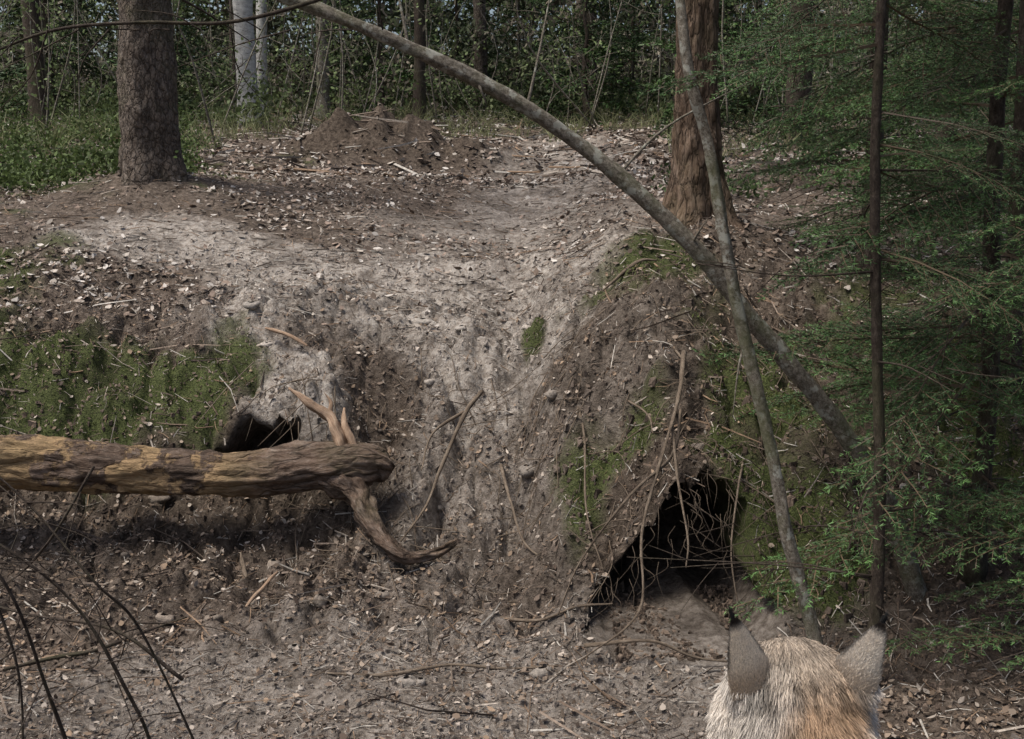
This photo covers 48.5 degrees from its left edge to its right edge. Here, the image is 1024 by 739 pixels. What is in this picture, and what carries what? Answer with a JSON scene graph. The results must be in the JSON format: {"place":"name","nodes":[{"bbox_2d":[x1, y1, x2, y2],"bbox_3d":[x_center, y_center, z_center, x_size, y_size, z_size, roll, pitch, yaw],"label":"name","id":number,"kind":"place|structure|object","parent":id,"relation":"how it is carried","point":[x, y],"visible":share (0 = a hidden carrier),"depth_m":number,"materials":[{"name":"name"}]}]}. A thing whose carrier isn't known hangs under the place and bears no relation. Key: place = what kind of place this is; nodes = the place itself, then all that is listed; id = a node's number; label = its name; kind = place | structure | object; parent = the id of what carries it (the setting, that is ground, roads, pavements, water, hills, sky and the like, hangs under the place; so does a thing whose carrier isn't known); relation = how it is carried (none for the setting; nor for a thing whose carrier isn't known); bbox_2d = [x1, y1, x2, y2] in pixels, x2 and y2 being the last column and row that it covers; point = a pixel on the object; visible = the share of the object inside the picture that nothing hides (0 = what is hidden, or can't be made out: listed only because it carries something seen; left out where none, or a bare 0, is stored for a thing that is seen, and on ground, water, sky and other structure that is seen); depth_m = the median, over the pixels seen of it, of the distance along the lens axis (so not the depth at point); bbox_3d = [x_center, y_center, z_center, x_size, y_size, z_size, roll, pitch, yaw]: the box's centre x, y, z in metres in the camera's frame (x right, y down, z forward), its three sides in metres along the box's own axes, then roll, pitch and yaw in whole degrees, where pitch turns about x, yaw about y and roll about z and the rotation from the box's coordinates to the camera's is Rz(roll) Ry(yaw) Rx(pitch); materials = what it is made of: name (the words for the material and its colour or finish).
{"place":"outdoors","nodes":[
{"label":"outdoors","id":0,"kind":"place"},
{"bbox_2d":[0,0,382,108],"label":"overhanging branch","id":1,"kind":"object","parent":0,"point":[263,15],"visible":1,"depth_m":2.99,"materials":[{"name":"brown plant"}]},
{"bbox_2d":[0,0,1015,57],"label":"sky","id":2,"kind":"structure","parent":0,"point":[491,11],"materials":[{"name":"white"}]},
{"bbox_2d":[0,57,1023,738],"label":"ground","id":3,"kind":"structure","parent":0,"point":[698,617],"depth_m":4.62,"materials":[{"name":"soil"}]},
{"bbox_2d":[20,0,49,125],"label":"spruce tree","id":4,"kind":"object","parent":3,"relation":"on","point":[34,102],"visible":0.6,"depth_m":12.84,"materials":[{"name":"brown plant"}]},
{"bbox_2d":[39,2,59,111],"bbox_3d":[-7.324,-10.911,17.020,2.996,14.035,2.821,4,11,22],"label":"spruce tree","id":5,"kind":"object","parent":3,"relation":"on","point":[50,36],"visible":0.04,"depth_m":17.79,"materials":[{"name":"brown plant"}]},
{"bbox_2d":[0,0,117,119],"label":"spruce tree","id":6,"kind":"object","parent":3,"relation":"on","point":[17,69],"visible":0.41,"depth_m":15.44,"materials":[{"name":"green plant"}]},
{"bbox_2d":[4,616,186,670],"bbox_3d":[-1.341,0.900,3.721,0.604,0.028,0.045,-9,13,-41],"label":"broken stick","id":7,"kind":"object","parent":3,"relation":"on","point":[71,654],"visible":0.88,"depth_m":3.66,"materials":[{"name":"brown wood"}]},
{"bbox_2d":[0,324,244,738],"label":"dead brush","id":8,"kind":"object","parent":3,"relation":"on","point":[150,652],"visible":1,"depth_m":2.86,"materials":[{"name":"brown wood"}]},
{"bbox_2d":[76,0,234,117],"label":"spruce tree","id":9,"kind":"object","parent":3,"relation":"on","point":[114,61],"visible":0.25,"depth_m":14.86,"materials":[{"name":"green plant"}]},
{"bbox_2d":[116,0,251,185],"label":"spruce tree","id":10,"kind":"object","parent":3,"relation":"on","point":[150,133],"visible":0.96,"depth_m":7.25,"materials":[{"name":"brown plant"}]},
{"bbox_2d":[0,387,458,564],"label":"fallen log","id":11,"kind":"object","parent":3,"relation":"on","point":[345,465],"visible":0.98,"depth_m":4.34,"materials":[{"name":"brown wood"}]},
{"bbox_2d":[209,0,268,114],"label":"birch tree","id":12,"kind":"object","parent":3,"relation":"on","point":[262,9],"visible":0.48,"depth_m":15.88,"materials":[{"name":"white plant"}]},
{"bbox_2d":[240,552,247,577],"bbox_3d":[-1.002,0.729,4.240,0.017,0.046,0.176,-4,11,-20],"label":"broken stick","id":13,"kind":"object","parent":3,"relation":"on","point":[243,567],"visible":1,"depth_m":4.22,"materials":[{"name":"beige wood"}]},
{"bbox_2d":[232,0,262,124],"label":"birch tree","id":14,"kind":"object","parent":3,"relation":"on","point":[242,8],"visible":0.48,"depth_m":13.83,"materials":[{"name":"white plant"}]},
{"bbox_2d":[245,571,278,606],"bbox_3d":[-0.903,0.794,4.088,0.019,0.058,0.261,3,10,16],"label":"broken stick","id":15,"kind":"object","parent":3,"relation":"on","point":[261,589],"visible":0.92,"depth_m":4.08,"materials":[{"name":"brown wood"}]},
{"bbox_2d":[265,327,307,346],"bbox_3d":[-1.000,-0.145,5.046,0.227,0.075,0.023,5,11,25],"label":"broken stick","id":16,"kind":"object","parent":3,"relation":"on","point":[291,336],"visible":1,"depth_m":5.03,"materials":[{"name":"brown wood"}]},
{"bbox_2d":[315,0,330,117],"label":"aspen tree","id":17,"kind":"object","parent":3,"relation":"on","point":[325,86],"visible":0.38,"depth_m":15.84,"materials":[{"name":"grey plant"}]},
{"bbox_2d":[267,0,391,109],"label":"spruce tree","id":18,"kind":"object","parent":3,"relation":"on","point":[309,61],"visible":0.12,"depth_m":18.57,"materials":[{"name":"green plant"}]},
{"bbox_2d":[307,0,449,119],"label":"spruce tree","id":19,"kind":"object","parent":3,"relation":"on","point":[405,75],"visible":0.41,"depth_m":16.45,"materials":[{"name":"green plant"}]},
{"bbox_2d":[120,279,718,690],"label":"stones","id":20,"kind":"object","parent":3,"relation":"on","point":[542,671],"visible":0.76,"depth_m":4.27,"materials":[{"name":"stone"}]},
{"bbox_2d":[412,0,436,119],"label":"spruce tree","id":21,"kind":"object","parent":3,"relation":"on","point":[419,93],"visible":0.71,"depth_m":15.09,"materials":[{"name":"brown plant"}]},
{"bbox_2d":[320,663,574,676],"bbox_3d":[-0.201,0.940,3.581,0.798,0.016,0.060,-1,10,-6],"label":"broken stick","id":22,"kind":"object","parent":3,"relation":"on","point":[396,673],"visible":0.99,"depth_m":3.58,"materials":[{"name":"brown wood"}]},
{"bbox_2d":[395,0,510,108],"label":"spruce tree","id":23,"kind":"object","parent":3,"relation":"on","point":[457,54],"visible":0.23,"depth_m":18.31,"materials":[{"name":"green plant"}]},
{"bbox_2d":[0,91,927,158],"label":"forest grass","id":24,"kind":"structure","parent":3,"relation":"on","point":[235,130],"depth_m":12.07,"materials":[{"name":"green plant"}]},
{"bbox_2d":[472,0,489,110],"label":"spruce tree","id":25,"kind":"object","parent":3,"relation":"on","point":[481,61],"visible":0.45,"depth_m":17.80,"materials":[{"name":"brown plant"}]},
{"bbox_2d":[0,61,1014,198],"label":"bilberry undergrowth","id":26,"kind":"object","parent":3,"relation":"on","point":[20,175],"visible":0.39,"depth_m":11.06,"materials":[{"name":"green plant"}]},
{"bbox_2d":[0,0,1018,121],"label":"background forest","id":27,"kind":"object","parent":3,"relation":"on","point":[392,15],"visible":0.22,"depth_m":18.41,"materials":[{"name":"green plant"}]},
{"bbox_2d":[0,0,1019,147],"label":"brush thicket","id":28,"kind":"object","parent":3,"relation":"on","point":[341,56],"visible":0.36,"depth_m":13.51,"materials":[{"name":"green plant"}]},
{"bbox_2d":[0,102,1023,738],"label":"fallen twigs","id":29,"kind":"object","parent":3,"relation":"on","point":[550,456],"visible":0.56,"depth_m":4.53,"materials":[{"name":"brown wood"}]},
{"bbox_2d":[0,101,1023,738],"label":"leaf litter","id":30,"kind":"object","parent":3,"relation":"on","point":[378,319],"visible":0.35,"depth_m":5.36,"materials":[{"name":"brown plant"}]},
{"bbox_2d":[0,215,1023,738],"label":"soil clods","id":31,"kind":"object","parent":3,"relation":"on","point":[652,629],"visible":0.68,"depth_m":4.14,"materials":[{"name":"brown soil"}]},
{"bbox_2d":[0,230,1023,626],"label":"moss patch","id":32,"kind":"object","parent":3,"relation":"on","point":[526,360],"visible":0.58,"depth_m":4.80,"materials":[{"name":"green plant"}]},
{"bbox_2d":[472,0,565,108],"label":"spruce tree","id":33,"kind":"object","parent":3,"relation":"on","point":[492,68],"visible":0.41,"depth_m":19.34,"materials":[{"name":"green plant"}]},
{"bbox_2d":[472,603,612,622],"bbox_3d":[0.097,0.825,3.900,0.501,0.102,0.053,3,10,14],"label":"broken stick","id":34,"kind":"object","parent":3,"relation":"on","point":[540,619],"visible":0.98,"depth_m":3.88,"materials":[{"name":"brown wood"}]},
{"bbox_2d":[246,264,872,661],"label":"burrow roots","id":35,"kind":"object","parent":3,"relation":"on","point":[675,442],"visible":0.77,"depth_m":4.27,"materials":[{"name":"brown plant"}]},
{"bbox_2d":[547,0,599,113],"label":"spruce tree","id":36,"kind":"object","parent":3,"relation":"on","point":[592,18],"visible":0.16,"depth_m":16.89,"materials":[{"name":"brown plant"}]},
{"bbox_2d":[515,0,674,127],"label":"spruce tree","id":37,"kind":"object","parent":3,"relation":"on","point":[588,35],"visible":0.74,"depth_m":14.70,"materials":[{"name":"green plant"}]},
{"bbox_2d":[276,0,927,601],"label":"arching sapling","id":38,"kind":"object","parent":3,"relation":"on","point":[770,340],"visible":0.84,"depth_m":3.45,"materials":[{"name":"grey plant"}]},
{"bbox_2d":[575,0,675,112],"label":"spruce tree","id":39,"kind":"object","parent":3,"relation":"on","point":[631,65],"visible":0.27,"depth_m":17.72,"materials":[{"name":"green plant"}]},
{"bbox_2d":[602,258,656,290],"bbox_3d":[0.546,-0.443,5.298,0.300,0.143,0.028,-5,11,-28],"label":"broken stick","id":40,"kind":"object","parent":3,"relation":"on","point":[622,273],"visible":1,"depth_m":5.28,"materials":[{"name":"brown wood"}]},
{"bbox_2d":[655,0,744,235],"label":"pine tree","id":41,"kind":"object","parent":3,"relation":"on","point":[687,200],"visible":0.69,"depth_m":5.64,"materials":[{"name":"brown plant"}]},
{"bbox_2d":[632,0,784,121],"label":"spruce tree","id":42,"kind":"object","parent":3,"relation":"on","point":[671,45],"visible":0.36,"depth_m":13.71,"materials":[{"name":"green plant"}]},
{"bbox_2d":[675,0,822,643],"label":"leaning sapling","id":43,"kind":"object","parent":3,"relation":"on","point":[797,575],"visible":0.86,"depth_m":3.38,"materials":[{"name":"grey plant"}]},
{"bbox_2d":[718,0,825,118],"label":"spruce tree","id":44,"kind":"object","parent":3,"relation":"on","point":[733,40],"visible":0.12,"depth_m":15.88,"materials":[{"name":"green plant"}]},
{"bbox_2d":[757,0,814,143],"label":"spruce tree","id":45,"kind":"object","parent":3,"relation":"on","point":[804,92],"visible":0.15,"depth_m":10.21,"materials":[{"name":"brown plant"}]},
{"bbox_2d":[705,606,890,738],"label":"lynx","id":46,"kind":"object","parent":3,"relation":"on","point":[790,687],"visible":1,"depth_m":1.20,"materials":[{"name":"fur"}]},
{"bbox_2d":[630,0,1023,688],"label":"young spruce tree","id":47,"kind":"object","parent":3,"relation":"on","point":[878,362],"visible":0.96,"depth_m":3.16,"materials":[{"name":"green plant"}]},
{"bbox_2d":[694,0,1018,267],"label":"young spruce tree","id":48,"kind":"object","parent":3,"relation":"on","point":[834,43],"visible":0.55,"depth_m":5.55,"materials":[{"name":"green plant"}]},
{"bbox_2d":[690,0,1023,622],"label":"young spruce tree","id":49,"kind":"object","parent":3,"relation":"on","point":[988,390],"visible":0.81,"depth_m":3.49,"materials":[{"name":"green plant"}]},
{"bbox_2d":[757,0,1018,191],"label":"young spruce tree","id":50,"kind":"object","parent":3,"relation":"on","point":[984,116],"visible":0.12,"depth_m":7.76,"materials":[{"name":"green plant"}]},
{"bbox_2d":[787,0,1023,404],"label":"young spruce tree","id":51,"kind":"object","parent":3,"relation":"on","point":[1018,175],"visible":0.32,"depth_m":4.34,"materials":[{"name":"green plant"}]},
{"bbox_2d":[869,1,944,127],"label":"spruce tree","id":52,"kind":"object","parent":3,"relation":"on","point":[931,39],"visible":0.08,"depth_m":11.56,"materials":[{"name":"brown plant"}]},
{"bbox_2d":[852,132,1023,690],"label":"young spruce tree","id":53,"kind":"object","parent":3,"relation":"on","point":[1014,507],"visible":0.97,"depth_m":3.23,"materials":[{"name":"green plant"}]},
{"bbox_2d":[860,0,1019,269],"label":"young spruce tree","id":54,"kind":"object","parent":3,"relation":"on","point":[890,128],"visible":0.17,"depth_m":5.13,"materials":[{"name":"green plant"}]}
]}

